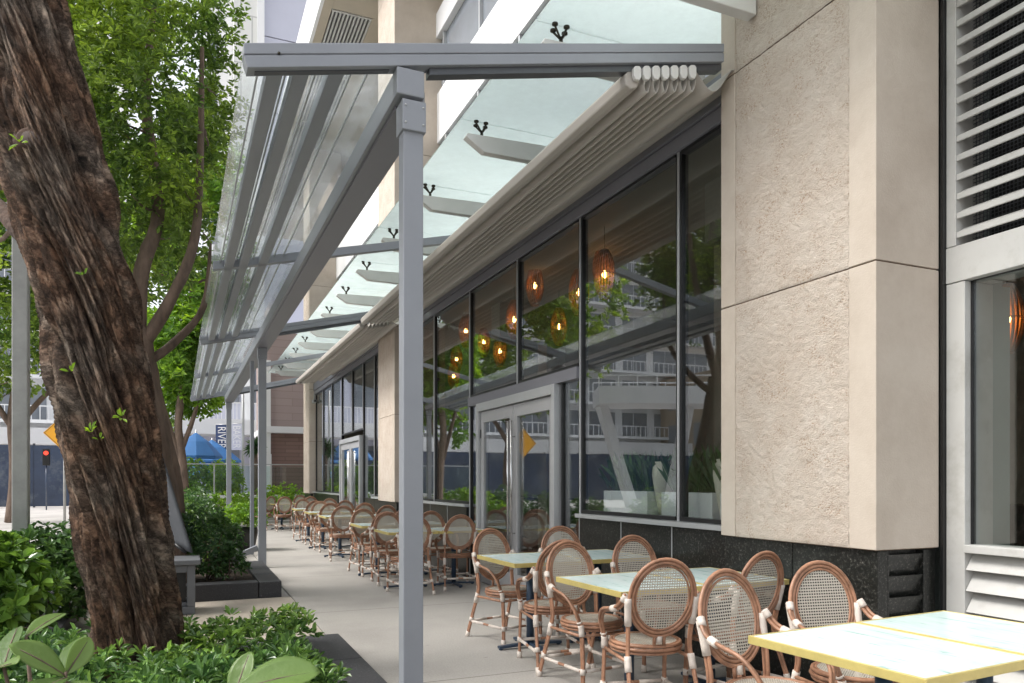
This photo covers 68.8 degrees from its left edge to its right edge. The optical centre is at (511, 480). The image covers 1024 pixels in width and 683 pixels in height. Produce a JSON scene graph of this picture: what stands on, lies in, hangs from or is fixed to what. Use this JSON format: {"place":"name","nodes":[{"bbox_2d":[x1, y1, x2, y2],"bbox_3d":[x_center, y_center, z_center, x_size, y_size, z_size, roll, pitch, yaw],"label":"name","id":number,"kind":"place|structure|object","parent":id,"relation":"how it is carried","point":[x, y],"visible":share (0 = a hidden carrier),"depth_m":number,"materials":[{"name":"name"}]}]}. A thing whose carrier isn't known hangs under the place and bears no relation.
{"place":"outdoors","nodes":[
{"label":"outdoors","id":0,"kind":"place"},
{"bbox_2d":[0,22,128,445],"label":"apartment block","id":1,"kind":"structure","parent":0,"point":[42,419],"depth_m":50.51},
{"bbox_2d":[0,387,46,419],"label":"window","id":2,"kind":"structure","parent":1,"relation":"in","point":[36,414],"depth_m":51.19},
{"bbox_2d":[75,0,201,310],"label":"sky","id":3,"kind":"structure","parent":0,"point":[137,125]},
{"bbox_2d":[0,506,297,596],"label":"ground","id":4,"kind":"structure","parent":0,"point":[51,514],"depth_m":28.94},
{"bbox_2d":[0,443,69,506],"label":"hoarding","id":5,"kind":"object","parent":4,"relation":"on","point":[38,483],"visible":0.39,"depth_m":39.79,"materials":[{"name":"blue metal"}]},
{"bbox_2d":[43,424,65,527],"bbox_3d":[-11.989,-0.192,20.040,1.000,3.183,0.088,0,0,-14],"label":"warning sign","id":6,"kind":"object","parent":4,"relation":"on","point":[49,433],"visible":0.25,"depth_m":20.02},
{"bbox_2d":[0,131,189,522],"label":"street tree","id":7,"kind":"object","parent":4,"relation":"on","point":[6,364],"visible":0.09,"depth_m":25.08,"materials":[{"name":"green plant"}]},
{"bbox_2d":[0,0,253,582],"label":"fork tree","id":8,"kind":"object","parent":4,"relation":"on","point":[167,196],"visible":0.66,"depth_m":8.94,"materials":[{"name":"green plant"}]},
{"bbox_2d":[41,561,281,601],"bbox_3d":[-4.513,1.355,9.678,2.660,0.290,2.550,0,0,-24],"label":"planter bed","id":9,"kind":"object","parent":4,"relation":"on","point":[260,579],"visible":0.34,"depth_m":8.95,"materials":[{"name":"stone"}]},
{"bbox_2d":[183,486,245,566],"bbox_3d":[-4.356,0.697,10.280,1.261,1.259,0.829,0,0,16],"label":"planter shrub","id":10,"kind":"object","parent":9,"relation":"in","point":[186,501],"visible":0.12,"depth_m":10.27,"materials":[{"name":"green plant"}]},
{"bbox_2d":[180,501,251,580],"bbox_3d":[-4.157,0.720,9.415,1.659,1.218,0.963,0,0,-24],"label":"planter shrub","id":11,"kind":"object","parent":9,"relation":"in","point":[220,565],"visible":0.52,"depth_m":9.38,"materials":[{"name":"green plant"}]},
{"bbox_2d":[216,424,225,448],"bbox_3d":[-14.694,-0.848,38.000,0.712,4.495,0.100,0,0,0],"label":"banner","id":12,"kind":"object","parent":4,"relation":"on","point":[221,434],"visible":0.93,"depth_m":37.99,"materials":[{"name":"blue fabric"}]},
{"bbox_2d":[79,634,386,682],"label":"planter bed","id":13,"kind":"object","parent":4,"relation":"on","point":[337,648],"visible":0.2,"depth_m":5.41,"materials":[{"name":"stone"}]},
{"bbox_2d":[0,0,183,679],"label":"twisted tree","id":14,"kind":"object","parent":13,"relation":"on","point":[60,215],"visible":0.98,"depth_m":4.80,"materials":[{"name":"brown plant"}]},
{"bbox_2d":[0,602,351,682],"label":"ground cover","id":15,"kind":"object","parent":13,"relation":"on","point":[187,662],"visible":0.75,"depth_m":4.68,"materials":[{"name":"green plant"}]},
{"bbox_2d":[0,613,94,682],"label":"broadleaf plant","id":16,"kind":"object","parent":15,"relation":"on","point":[76,654],"visible":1,"depth_m":1.45,"materials":[{"name":"green plant"}]},
{"bbox_2d":[227,652,319,682],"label":"broadleaf plant","id":17,"kind":"object","parent":13,"relation":"on","point":[288,669],"visible":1,"depth_m":1.45,"materials":[{"name":"green plant"}]},
{"bbox_2d":[231,423,241,449],"bbox_3d":[-14.669,-0.949,40.000,0.716,4.698,0.100,0,0,0],"label":"banner","id":18,"kind":"object","parent":4,"relation":"on","point":[236,436],"visible":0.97,"depth_m":39.99,"materials":[{"name":"white fabric"}]},
{"bbox_2d":[199,493,300,520],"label":"terrace","id":19,"kind":"structure","parent":4,"relation":"on","point":[271,518],"depth_m":26.85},
{"bbox_2d":[186,457,215,494],"bbox_3d":[-11.878,-0.007,27.875,1.573,1.844,1.178,0,0,-24],"label":"terrace shrub","id":20,"kind":"object","parent":19,"relation":"on","point":[200,471],"visible":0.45,"depth_m":27.79,"materials":[{"name":"green plant"}]},
{"bbox_2d":[185,430,222,494],"bbox_3d":[-13.941,-0.825,33.000,2.066,2.850,2.066,0,0,1],"label":"parasol","id":21,"kind":"object","parent":19,"relation":"on","point":[197,446],"visible":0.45,"depth_m":32.49,"materials":[{"name":"blue fabric"}]},
{"bbox_2d":[188,438,240,472],"bbox_3d":[-15.241,-0.800,38.000,2.630,2.800,2.630,0,0,42],"label":"parasol","id":22,"kind":"object","parent":19,"relation":"on","point":[220,449],"visible":0.28,"depth_m":37.59,"materials":[{"name":"blue fabric"}]},
{"bbox_2d":[206,459,246,494],"bbox_3d":[-11.293,-0.010,29.408,1.645,1.787,1.244,0,0,-24],"label":"terrace shrub","id":23,"kind":"object","parent":19,"relation":"on","point":[220,483],"visible":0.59,"depth_m":29.27,"materials":[{"name":"green plant"}]},
{"bbox_2d":[187,463,304,497],"bbox_3d":[-10.405,-0.006,26.063,7.750,1.207,0.300,0,0,-24],"label":"glass railing","id":24,"kind":"object","parent":19,"relation":"on","point":[221,496],"visible":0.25,"depth_m":26.11,"materials":[{"name":"white paint"}]},
{"bbox_2d":[243,436,257,494],"bbox_3d":[-10.008,-0.599,28.956,0.914,2.405,0.940,0,0,27],"label":"palm","id":25,"kind":"object","parent":19,"relation":"on","point":[255,462],"visible":0.48,"depth_m":28.86,"materials":[{"name":"green plant"}]},
{"bbox_2d":[258,0,1023,682],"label":"restaurant building","id":26,"kind":"structure","parent":4,"relation":"on","point":[810,218],"depth_m":5.11,"materials":[{"name":"stone"}]},
{"bbox_2d":[316,390,322,491],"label":"window","id":27,"kind":"structure","parent":26,"relation":"in","point":[319,396],"depth_m":23.22,"materials":[{"name":"grey glass"}]},
{"bbox_2d":[323,384,331,492],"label":"window","id":28,"kind":"structure","parent":26,"relation":"in","point":[327,392],"depth_m":21.91,"materials":[{"name":"clear glass"}]},
{"bbox_2d":[332,378,343,492],"bbox_3d":[-4.768,-1.206,20.475,0.080,3.080,1.424,0,0,-24],"label":"window","id":29,"kind":"structure","parent":26,"relation":"in","point":[336,386],"depth_m":20.60,"materials":[{"name":"clear glass"}]},
{"bbox_2d":[342,371,351,435],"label":"window","id":30,"kind":"structure","parent":26,"relation":"in","point":[347,378],"depth_m":19.20,"materials":[{"name":"clear glass"}]},
{"bbox_2d":[339,435,363,540],"bbox_3d":[-3.998,0.165,18.602,0.184,2.470,2.500,0,0,-24],"label":"door","id":31,"kind":"structure","parent":26,"relation":"in","point":[346,446],"depth_m":18.61,"materials":[{"name":"silver metal"}]},
{"bbox_2d":[352,363,362,432],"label":"window","id":32,"kind":"structure","parent":26,"relation":"in","point":[361,365],"depth_m":18.53,"materials":[{"name":"grey metal"}]},
{"bbox_2d":[363,356,376,535],"bbox_3d":[-3.210,-0.699,16.900,0.080,4.094,1.124,0,0,-24],"label":"window","id":33,"kind":"structure","parent":26,"relation":"in","point":[370,359],"depth_m":17.39,"materials":[{"name":"grey metal"}]},
{"bbox_2d":[374,353,377,496],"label":"window","id":34,"kind":"structure","parent":26,"relation":"in","point":[376,355],"depth_m":16.34,"materials":[{"name":"grey metal"}]},
{"bbox_2d":[339,0,497,244],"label":"strip window","id":35,"kind":"structure","parent":26,"relation":"in","point":[464,26],"depth_m":13.13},
{"bbox_2d":[434,292,468,503],"bbox_3d":[-0.922,-1.206,11.652,0.080,3.080,1.674,0,0,-24],"label":"window","id":36,"kind":"structure","parent":26,"relation":"in","point":[466,296],"depth_m":12.39,"materials":[{"name":"grey metal"}]},
{"bbox_2d":[450,340,462,372],"bbox_3d":[-1.231,-2.844,16.590,0.275,0.890,0.275,0,0,-24],"label":"pendant lamp","id":37,"kind":"object","parent":26,"relation":"hanging from","point":[457,349],"visible":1,"depth_m":16.52,"materials":[{"name":"wicker"}]},
{"bbox_2d":[458,314,468,347],"bbox_3d":[-0.846,-2.894,13.704,0.275,0.890,0.275,0,0,-24],"label":"pendant lamp","id":38,"kind":"object","parent":26,"relation":"hanging from","point":[462,336],"visible":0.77,"depth_m":13.64,"materials":[{"name":"wicker"}]},
{"bbox_2d":[470,407,474,576],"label":"window","id":39,"kind":"structure","parent":26,"relation":"in","point":[472,409],"depth_m":10.84,"materials":[{"name":"grey metal"}]},
{"bbox_2d":[477,328,489,356],"bbox_3d":[-0.580,-2.994,15.347,0.275,0.890,0.275,0,0,-24],"label":"pendant lamp","id":40,"kind":"object","parent":26,"relation":"hanging from","point":[481,341],"visible":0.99,"depth_m":15.29,"materials":[{"name":"wicker"}]},
{"bbox_2d":[470,261,515,396],"bbox_3d":[-0.243,-1.974,10.094,0.080,1.544,1.674,0,0,-24],"label":"window","id":41,"kind":"structure","parent":26,"relation":"in","point":[472,293],"depth_m":10.83,"materials":[{"name":"grey metal"}]},
{"bbox_2d":[493,341,506,366],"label":"pendant lamp","id":42,"kind":"object","parent":26,"relation":"hanging from","point":[499,353],"visible":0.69,"depth_m":14.24,"materials":[{"name":"wicker"}]},
{"bbox_2d":[505,300,515,339],"bbox_3d":[0.033,-2.664,11.687,0.275,0.890,0.275,0,0,-24],"label":"pendant lamp","id":43,"kind":"object","parent":26,"relation":"hanging from","point":[511,311],"visible":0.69,"depth_m":11.63,"materials":[{"name":"wicker"}]},
{"bbox_2d":[268,0,755,376],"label":"glass canopy","id":44,"kind":"object","parent":26,"relation":"attached to","point":[502,133],"visible":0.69,"depth_m":7.32,"materials":[{"name":"clear glass"}]},
{"bbox_2d":[476,384,560,598],"bbox_3d":[0.040,0.165,9.339,0.184,2.470,2.410,0,0,-24],"label":"door","id":45,"kind":"structure","parent":26,"relation":"in","point":[545,398],"depth_m":9.24,"materials":[{"name":"silver metal"}]},
{"bbox_2d":[526,269,543,306],"bbox_3d":[0.339,-3.044,11.111,0.275,0.890,0.275,0,0,-24],"label":"pendant lamp","id":46,"kind":"object","parent":26,"relation":"hanging from","point":[535,301],"visible":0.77,"depth_m":11.05,"materials":[{"name":"wicker"}]},
{"bbox_2d":[518,219,578,382],"bbox_3d":[0.420,-1.974,8.572,0.080,1.544,1.594,0,0,-24],"label":"window","id":47,"kind":"structure","parent":26,"relation":"in","point":[574,225],"depth_m":9.27,"materials":[{"name":"grey metal"}]},
{"bbox_2d":[550,307,566,345],"bbox_3d":[0.755,-2.624,12.034,0.275,0.890,0.275,0,0,-24],"label":"pendant lamp","id":48,"kind":"object","parent":26,"relation":"hanging from","point":[555,315],"visible":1,"depth_m":11.96,"materials":[{"name":"wicker"}]},
{"bbox_2d":[561,383,567,550],"bbox_3d":[0.654,0.110,8.036,0.080,2.536,0.424,0,0,-24],"label":"window","id":49,"kind":"structure","parent":26,"relation":"in","point":[564,386],"depth_m":8.21,"materials":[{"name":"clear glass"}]},
{"bbox_2d":[568,268,588,315],"bbox_3d":[0.872,-2.604,9.762,0.275,0.890,0.275,0,0,-24],"label":"pendant lamp","id":50,"kind":"object","parent":26,"relation":"hanging from","point":[574,307],"visible":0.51,"depth_m":9.70,"materials":[{"name":"wicker"}]},
{"bbox_2d":[593,226,615,299],"bbox_3d":[1.132,-2.674,9.166,0.275,0.890,0.275,0,0,-24],"label":"pendant lamp","id":51,"kind":"object","parent":26,"relation":"hanging from","point":[606,257],"visible":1,"depth_m":9.11,"materials":[{"name":"wicker"}]},
{"bbox_2d":[581,154,676,520],"bbox_3d":[1.083,-1.206,7.050,0.080,3.080,1.674,0,0,-24],"label":"window","id":52,"kind":"structure","parent":26,"relation":"in","point":[672,160],"depth_m":7.78,"materials":[{"name":"black metal"}]},
{"bbox_2d":[598,448,671,518],"bbox_3d":[1.254,0.532,7.469,0.562,1.717,1.040,0,0,-24],"label":"planter box","id":53,"kind":"object","parent":26,"relation":"on","point":[634,473],"visible":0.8,"depth_m":7.35,"materials":[{"name":"white paint"}]},
{"bbox_2d":[652,461,671,519],"bbox_3d":[1.411,0.605,6.975,0.210,1.570,0.210,0,0,-24],"label":"vase","id":54,"kind":"object","parent":26,"relation":"on","point":[660,484],"visible":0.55,"depth_m":6.91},
{"bbox_2d":[657,445,719,523],"bbox_3d":[1.612,0.524,6.554,0.640,1.732,0.971,0,0,-24],"label":"planter box","id":55,"kind":"object","parent":26,"relation":"on","point":[703,503],"visible":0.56,"depth_m":6.41,"materials":[{"name":"white paint"}]},
{"bbox_2d":[680,124,720,523],"bbox_3d":[1.573,-1.206,5.927,0.080,3.080,0.724,0,0,-24],"label":"window","id":56,"kind":"structure","parent":26,"relation":"in","point":[684,154],"depth_m":6.23,"materials":[{"name":"black metal"}]},
{"bbox_2d":[713,459,720,524],"bbox_3d":[1.762,0.605,6.168,0.210,1.570,0.210,0,0,-24],"label":"vase","id":57,"kind":"object","parent":26,"relation":"on","point":[717,483],"visible":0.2,"depth_m":6.13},
{"bbox_2d":[971,267,1023,547],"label":"window","id":58,"kind":"structure","parent":26,"relation":"in","point":[973,283],"depth_m":4.36,"materials":[{"name":"grey metal"}]},
{"bbox_2d":[1002,281,1023,353],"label":"pendant lamp","id":59,"kind":"object","parent":26,"relation":"hanging from","point":[1016,303],"visible":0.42,"depth_m":6.47,"materials":[{"name":"wicker"}]},
{"bbox_2d":[70,597,324,642],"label":"side path","id":60,"kind":"structure","parent":0,"point":[205,611],"depth_m":8.16,"materials":[{"name":"concrete"}]},
{"bbox_2d":[21,601,79,641],"bbox_3d":[-5.652,1.390,6.209,3.400,0.220,2.700,0,0,-24],"label":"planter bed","id":61,"kind":"object","parent":60,"relation":"on","point":[65,624],"visible":0.09,"depth_m":6.86,"materials":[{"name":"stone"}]},
{"bbox_2d":[12,237,29,541],"bbox_3d":[-4.595,-0.700,7.000,0.260,4.200,0.260,0,0,-24],"label":"metal pole","id":62,"kind":"object","parent":61,"relation":"in","point":[20,399],"visible":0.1,"depth_m":6.94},
{"bbox_2d":[0,530,71,640],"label":"broadleaf bush","id":63,"kind":"object","parent":61,"relation":"on","point":[26,584],"visible":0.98,"depth_m":6.00,"materials":[{"name":"green plant"}]},
{"bbox_2d":[12,519,87,626],"bbox_3d":[-4.334,0.837,7.045,1.301,1.054,1.164,0,0,-24],"label":"broadleaf bush","id":64,"kind":"object","parent":61,"relation":"on","point":[54,548],"visible":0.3,"depth_m":6.91,"materials":[{"name":"green plant"}]},
{"bbox_2d":[162,455,200,614],"bbox_3d":[-3.872,0.345,8.286,0.758,2.110,1.305,0,0,-24],"label":"bench","id":65,"kind":"object","parent":60,"relation":"on","point":[185,564],"visible":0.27,"depth_m":7.96,"materials":[{"name":"paint"}]},
{"bbox_2d":[161,332,255,492],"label":"terrace building","id":66,"kind":"structure","parent":0,"point":[205,428],"depth_m":43.59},
{"bbox_2d":[214,530,257,560],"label":"walkway","id":67,"kind":"structure","parent":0,"point":[250,557],"depth_m":13.54,"materials":[{"name":"grey concrete"}]},
{"bbox_2d":[119,72,258,493],"bbox_3d":[-9.278,-5.080,21.625,3.784,12.974,3.806,0,0,-24],"label":"slender tree","id":68,"kind":"object","parent":67,"relation":"on","point":[176,366],"visible":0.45,"depth_m":21.36,"materials":[{"name":"green plant"}]},
{"bbox_2d":[198,537,243,561],"bbox_3d":[-6.236,1.355,14.245,1.750,0.290,5.900,0,0,-24],"label":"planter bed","id":69,"kind":"object","parent":67,"relation":"on","point":[220,548],"visible":0.02,"depth_m":12.72,"materials":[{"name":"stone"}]},
{"bbox_2d":[184,484,217,554],"bbox_3d":[-6.139,0.700,14.251,1.244,1.260,5.320,0,0,-24],"label":"hedge","id":70,"kind":"object","parent":69,"relation":"on","point":[201,498],"visible":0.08,"depth_m":14.08,"materials":[{"name":"green plant"}]},
{"bbox_2d":[223,501,268,550],"bbox_3d":[-5.434,0.902,15.097,1.004,0.995,0.916,0,0,-24],"label":"shrub","id":71,"kind":"object","parent":67,"relation":"on","point":[243,517],"visible":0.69,"depth_m":14.90,"materials":[{"name":"green plant"}]},
{"bbox_2d":[200,481,313,519],"bbox_3d":[-9.152,0.687,23.582,7.882,1.383,2.622,0,0,-45],"label":"hedge","id":72,"kind":"object","parent":67,"relation":"on","point":[279,492],"visible":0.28,"depth_m":25.18,"materials":[{"name":"green plant"}]},
{"bbox_2d":[202,0,306,333],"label":"tower","id":73,"kind":"structure","parent":0,"point":[275,21],"depth_m":49.59,"materials":[{"name":"concrete"}]},
{"bbox_2d":[254,334,313,494],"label":"brick house","id":74,"kind":"structure","parent":0,"point":[284,424],"depth_m":30.79,"materials":[{"name":"brown brick"}]},
{"bbox_2d":[240,521,725,682],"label":"walkway","id":75,"kind":"structure","parent":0,"point":[359,615],"depth_m":7.25,"materials":[{"name":"grey concrete"}]},
{"bbox_2d":[273,496,293,531],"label":"bistro chair","id":76,"kind":"object","parent":75,"relation":"on","point":[284,511],"visible":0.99,"depth_m":20.88,"materials":[{"name":"brown wicker"}]},
{"bbox_2d":[292,499,317,539],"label":"bistro chair","id":77,"kind":"object","parent":75,"relation":"on","point":[299,522],"visible":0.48,"depth_m":17.91,"materials":[{"name":"brown wicker"}]},
{"bbox_2d":[301,500,325,544],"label":"bistro chair","id":78,"kind":"object","parent":75,"relation":"on","point":[305,525],"visible":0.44,"depth_m":16.57,"materials":[{"name":"brown wicker"}]},
{"bbox_2d":[308,501,332,547],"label":"bistro chair","id":79,"kind":"object","parent":75,"relation":"on","point":[310,517],"visible":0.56,"depth_m":15.99,"materials":[{"name":"brown wicker"}]},
{"bbox_2d":[313,503,341,552],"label":"bistro chair","id":80,"kind":"object","parent":75,"relation":"on","point":[319,530],"visible":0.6,"depth_m":14.83,"materials":[{"name":"brown wicker"}]},
{"bbox_2d":[326,506,356,561],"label":"bistro chair","id":81,"kind":"object","parent":75,"relation":"on","point":[332,521],"visible":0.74,"depth_m":13.16,"materials":[{"name":"brown wicker"}]},
{"bbox_2d":[347,509,386,572],"bbox_3d":[-2.223,0.918,11.492,0.537,0.977,0.582,0,0,-28],"label":"bistro chair","id":82,"kind":"object","parent":75,"relation":"on","point":[363,516],"visible":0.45,"depth_m":11.58,"materials":[{"name":"brown wicker"}]},
{"bbox_2d":[350,523,396,576],"bbox_3d":[-2.005,1.022,11.158,0.650,0.756,0.780,0,0,-24],"label":"cafe table","id":83,"kind":"object","parent":75,"relation":"on","point":[362,525],"visible":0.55,"depth_m":11.10,"materials":[{"name":"blue metal"}]},
{"bbox_2d":[360,511,397,580],"bbox_3d":[-1.885,0.918,10.792,0.537,0.977,0.582,0,0,-27],"label":"bistro chair","id":84,"kind":"object","parent":75,"relation":"on","point":[369,549],"visible":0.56,"depth_m":10.67,"materials":[{"name":"brown wicker"}]},
{"bbox_2d":[370,512,398,585],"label":"bistro chair","id":85,"kind":"object","parent":75,"relation":"on","point":[387,518],"visible":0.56,"depth_m":10.39,"materials":[{"name":"brown wicker"}]},
{"bbox_2d":[374,528,437,588],"bbox_3d":[-1.396,1.022,9.809,0.650,0.756,0.780,0,0,-24],"label":"cafe table","id":86,"kind":"object","parent":75,"relation":"on","point":[394,531],"visible":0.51,"depth_m":9.70,"materials":[{"name":"blue metal"}]},
{"bbox_2d":[385,518,435,594],"bbox_3d":[-1.274,0.918,9.346,0.537,0.977,0.582,0,0,-28],"label":"bistro chair","id":87,"kind":"object","parent":75,"relation":"on","point":[426,542],"visible":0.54,"depth_m":9.27,"materials":[{"name":"brown wicker"}]},
{"bbox_2d":[423,511,458,580],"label":"bistro chair","id":88,"kind":"object","parent":75,"relation":"on","point":[433,523],"visible":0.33,"depth_m":10.77,"materials":[{"name":"brown wicker"}]},
{"bbox_2d":[427,527,483,587],"bbox_3d":[-0.786,1.022,10.075,0.650,0.756,0.780,0,0,-24],"label":"cafe table","id":89,"kind":"object","parent":75,"relation":"on","point":[453,561],"visible":0.69,"depth_m":10.04,"materials":[{"name":"blue metal"}]},
{"bbox_2d":[435,514,477,590],"bbox_3d":[-0.727,0.918,9.857,0.537,0.977,0.582,0,0,-17],"label":"bistro chair","id":90,"kind":"object","parent":75,"relation":"on","point":[457,520],"visible":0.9,"depth_m":9.71,"materials":[{"name":"brown wicker"}]},
{"bbox_2d":[190,43,723,682],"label":"pergola","id":91,"kind":"object","parent":75,"relation":"on","point":[228,363],"visible":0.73,"depth_m":4.84,"materials":[{"name":"grey paint"}]},
{"bbox_2d":[296,320,398,383],"bbox_3d":[-3.797,-2.787,16.808,1.007,0.344,8.220,0,0,-24],"label":"retracted awning","id":92,"kind":"object","parent":91,"relation":"attached to","point":[355,342],"visible":0.91,"depth_m":15.42,"materials":[{"name":"beige fabric"}]},
{"bbox_2d":[361,65,735,324],"bbox_3d":[-0.408,-2.780,8.969,1.056,0.354,8.300,0,0,-24],"label":"retracted awning","id":93,"kind":"object","parent":91,"relation":"attached to","point":[625,118],"visible":0.84,"depth_m":6.43,"materials":[{"name":"beige fabric"}]},
{"bbox_2d":[465,528,542,644],"bbox_3d":[-0.069,0.918,6.669,0.537,0.977,0.582,0,0,-38],"label":"bistro chair","id":94,"kind":"object","parent":75,"relation":"on","point":[498,590],"visible":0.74,"depth_m":6.71,"materials":[{"name":"brown wicker"}]},
{"bbox_2d":[477,552,581,650],"bbox_3d":[0.153,1.022,6.306,0.650,0.756,0.780,0,0,-25],"label":"cafe table","id":95,"kind":"object","parent":75,"relation":"on","point":[528,561],"visible":0.59,"depth_m":6.28,"materials":[{"name":"beige metal"}]},
{"bbox_2d":[515,539,595,673],"bbox_3d":[0.326,0.918,5.735,0.537,0.977,0.582,0,0,-16],"label":"bistro chair","id":96,"kind":"object","parent":75,"relation":"on","point":[541,606],"visible":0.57,"depth_m":5.59,"materials":[{"name":"brown wicker"}]},
{"bbox_2d":[539,526,593,635],"bbox_3d":[0.527,0.918,6.996,0.537,0.977,0.582,0,0,-17],"label":"bistro chair","id":97,"kind":"object","parent":75,"relation":"on","point":[565,530],"visible":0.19,"depth_m":7.17,"materials":[{"name":"brown wicker"}]},
{"bbox_2d":[536,540,634,682],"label":"bistro chair","id":98,"kind":"object","parent":75,"relation":"on","point":[574,616],"visible":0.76,"depth_m":5.30,"materials":[{"name":"brown wicker"}]},
{"bbox_2d":[559,549,648,644],"bbox_3d":[0.758,1.022,6.583,0.650,0.756,0.780,0,0,-25],"label":"cafe table","id":99,"kind":"object","parent":75,"relation":"on","point":[599,557],"visible":0.2,"depth_m":6.53,"materials":[{"name":"blue metal"}]},
{"bbox_2d":[556,572,702,679],"bbox_3d":[0.756,1.022,4.824,0.650,0.756,0.780,0,0,-26],"label":"cafe table","id":100,"kind":"object","parent":75,"relation":"on","point":[615,584],"visible":0.51,"depth_m":4.79,"materials":[{"name":"stone"}]},
{"bbox_2d":[606,535,690,672],"bbox_3d":[1.052,0.918,5.796,0.537,0.977,0.582,0,0,-24],"label":"bistro chair","id":101,"kind":"object","parent":75,"relation":"on","point":[614,567],"visible":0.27,"depth_m":5.93,"materials":[{"name":"brown wicker"}]},
{"bbox_2d":[598,557,699,682],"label":"bistro chair","id":102,"kind":"object","parent":75,"relation":"on","point":[660,639],"visible":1,"depth_m":4.28,"materials":[{"name":"brown wicker"}]},
{"bbox_2d":[638,567,788,682],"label":"cafe table","id":103,"kind":"object","parent":75,"relation":"on","point":[701,575],"visible":0.31,"depth_m":5.09,"materials":[{"name":"blue metal"}]},
{"bbox_2d":[683,551,790,682],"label":"bistro chair","id":104,"kind":"object","parent":75,"relation":"on","point":[776,594],"visible":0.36,"depth_m":4.71,"materials":[{"name":"brown wicker"}]},
{"bbox_2d":[696,568,835,682],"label":"bistro chair","id":105,"kind":"object","parent":75,"relation":"on","point":[714,647],"visible":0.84,"depth_m":3.62,"materials":[{"name":"brown wicker"}]},
{"bbox_2d":[785,560,898,682],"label":"bistro chair","id":106,"kind":"object","parent":75,"relation":"on","point":[855,608],"visible":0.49,"depth_m":4.00,"materials":[{"name":"brown wicker"}]},
{"bbox_2d":[748,622,1023,682],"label":"cafe table","id":107,"kind":"object","parent":75,"relation":"on","point":[883,655],"visible":1,"depth_m":2.81,"materials":[{"name":"stone"}]},
{"bbox_2d":[856,610,1023,682],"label":"cafe table","id":108,"kind":"object","parent":75,"relation":"on","point":[997,634],"visible":0.74,"depth_m":3.27,"materials":[{"name":"stone"}]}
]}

